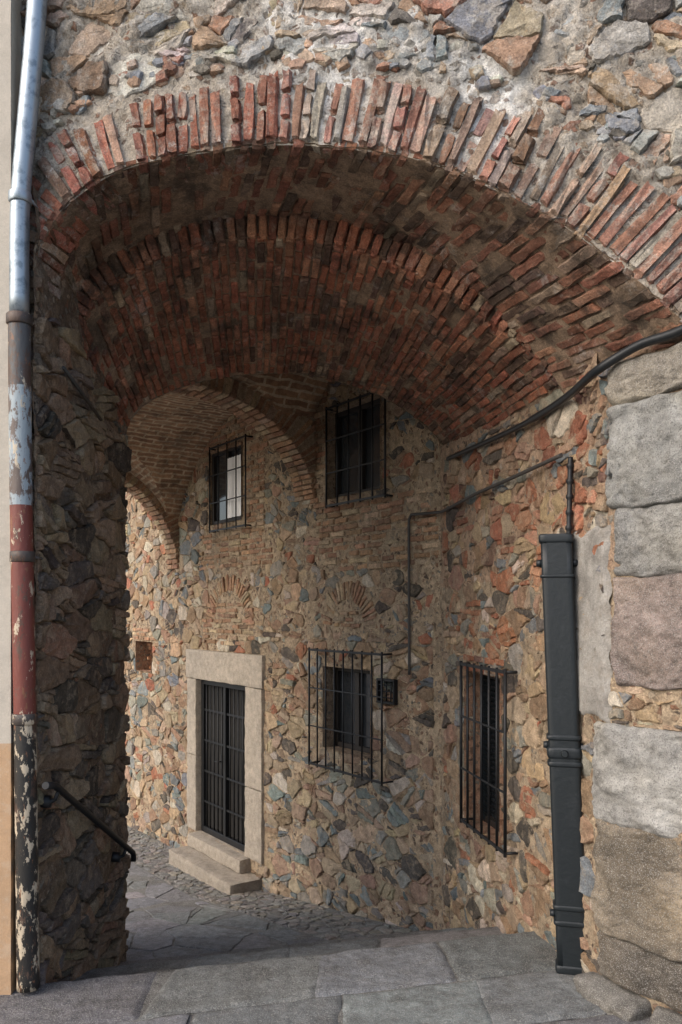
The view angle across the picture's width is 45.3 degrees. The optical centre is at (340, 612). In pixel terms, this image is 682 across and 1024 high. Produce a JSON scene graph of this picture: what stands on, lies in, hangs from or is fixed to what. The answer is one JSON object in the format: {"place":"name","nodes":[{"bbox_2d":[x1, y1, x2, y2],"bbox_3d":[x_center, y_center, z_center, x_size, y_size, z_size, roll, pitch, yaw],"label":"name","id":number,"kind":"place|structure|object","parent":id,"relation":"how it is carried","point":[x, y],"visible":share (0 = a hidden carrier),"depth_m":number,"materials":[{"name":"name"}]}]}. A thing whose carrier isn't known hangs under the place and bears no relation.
{"place":"outdoors","nodes":[
{"label":"outdoors","id":0,"kind":"place"},
{"bbox_2d":[125,862,323,960],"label":"alley paving","id":1,"kind":"structure","parent":0,"point":[194,935],"depth_m":6.79,"materials":[{"name":"stone"}]},
{"bbox_2d":[0,927,649,1023],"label":"pavement","id":2,"kind":"structure","parent":0,"point":[203,984],"depth_m":3.80,"materials":[{"name":"stone"}]},
{"bbox_2d":[76,825,607,1023],"bbox_3d":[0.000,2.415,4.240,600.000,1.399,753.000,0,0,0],"label":"ground","id":3,"kind":"structure","parent":0,"point":[161,978],"depth_m":6.76,"materials":[{"name":"stone"}]},
{"bbox_2d":[0,0,22,994],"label":"plastered building","id":4,"kind":"structure","parent":3,"relation":"on","point":[11,34],"depth_m":3.74,"materials":[{"name":"paint"}]},
{"bbox_2d":[6,0,46,992],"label":"drainpipe","id":5,"kind":"object","parent":4,"relation":"attached to","point":[25,717],"visible":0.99,"depth_m":3.72,"materials":[{"name":"metal"}]},
{"bbox_2d":[126,826,413,939],"bbox_3d":[-2.128,2.777,9.709,0.668,0.645,8.944,0,0,-35],"label":"cobbled strip","id":6,"kind":"object","parent":3,"relation":"on","point":[295,908],"visible":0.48,"depth_m":7.61,"materials":[{"name":"stone"}]},
{"bbox_2d":[124,381,441,930],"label":"stone house","id":7,"kind":"structure","parent":3,"relation":"on","point":[283,710],"depth_m":7.81,"materials":[{"name":"brown stone"}]},
{"bbox_2d":[169,649,265,894],"bbox_3d":[-1.383,1.721,9.118,0.598,2.572,1.882,0,0,-35],"label":"doorway","id":8,"kind":"structure","parent":7,"relation":"in","point":[225,786],"depth_m":9.14,"materials":[{"name":"stone"}]},
{"bbox_2d":[209,434,252,532],"bbox_3d":[-1.177,-1.386,9.040,0.293,0.976,0.989,0,0,-35],"label":"window","id":9,"kind":"structure","parent":7,"relation":"in","point":[226,464],"depth_m":9.07,"materials":[{"name":"black metal"}]},
{"bbox_2d":[308,647,393,785],"bbox_3d":[0.179,0.860,7.155,0.407,1.079,1.109,0,0,-35],"label":"window","id":10,"kind":"structure","parent":7,"relation":"in","point":[351,687],"depth_m":7.24,"materials":[{"name":"black metal"}]},
{"bbox_2d":[325,392,392,508],"bbox_3d":[0.227,-1.389,7.100,0.344,0.910,0.945,0,0,-35],"label":"window","id":11,"kind":"structure","parent":7,"relation":"in","point":[357,429],"depth_m":7.14,"materials":[{"name":"black metal"}]},
{"bbox_2d":[407,453,562,674],"bbox_3d":[0.867,-0.149,5.256,0.137,1.279,2.464,0,0,-13],"label":"conduit","id":12,"kind":"object","parent":7,"relation":"attached to","point":[539,465],"depth_m":6.03,"materials":[{"name":"black metal"}]},
{"bbox_2d":[124,372,443,569],"bbox_3d":[-1.645,-0.575,7.548,3.557,7.450,5.365,0,0,-35],"label":"vaulted passage","id":13,"kind":"object","parent":3,"relation":"on","point":[169,434],"visible":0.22,"depth_m":8.49,"materials":[{"name":"brick"}]},
{"bbox_2d":[20,0,681,1023],"bbox_3d":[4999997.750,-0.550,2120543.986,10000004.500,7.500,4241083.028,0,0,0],"label":"archway building","id":14,"kind":"structure","parent":0,"point":[454,226],"depth_m":3.85,"materials":[{"name":"stone"}]},
{"bbox_2d":[62,366,101,420],"bbox_3d":[-1.361,-1.147,4.314,0.018,0.150,0.541,0,0,3],"label":"iron rod","id":15,"kind":"object","parent":14,"relation":"attached to","point":[75,384],"visible":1,"depth_m":4.28,"materials":[{"name":"black metal"}]},
{"bbox_2d":[40,782,135,861],"bbox_3d":[-1.361,1.159,4.399,0.127,0.775,1.372,0,0,3],"label":"handrail","id":16,"kind":"object","parent":14,"relation":"attached to","point":[50,800],"visible":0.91,"depth_m":4.22,"materials":[{"name":"black metal"}]},
{"bbox_2d":[460,661,517,857],"bbox_3d":[0.995,0.879,5.170,0.270,1.105,0.895,0,0,-10],"label":"window","id":17,"kind":"structure","parent":14,"relation":"in","point":[495,786],"depth_m":5.11,"materials":[{"name":"black metal"}]},
{"bbox_2d":[536,457,584,974],"bbox_3d":[1.083,0.492,3.968,0.265,2.506,0.142,0,0,0],"label":"cable duct","id":18,"kind":"object","parent":14,"relation":"attached to","point":[557,563],"visible":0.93,"depth_m":3.92,"materials":[{"name":"grey metal"}]},
{"bbox_2d":[446,325,681,460],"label":"black cable","id":19,"kind":"object","parent":14,"relation":"attached to","point":[601,367],"visible":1,"depth_m":3.72,"materials":[{"name":"rubber"}]}
]}

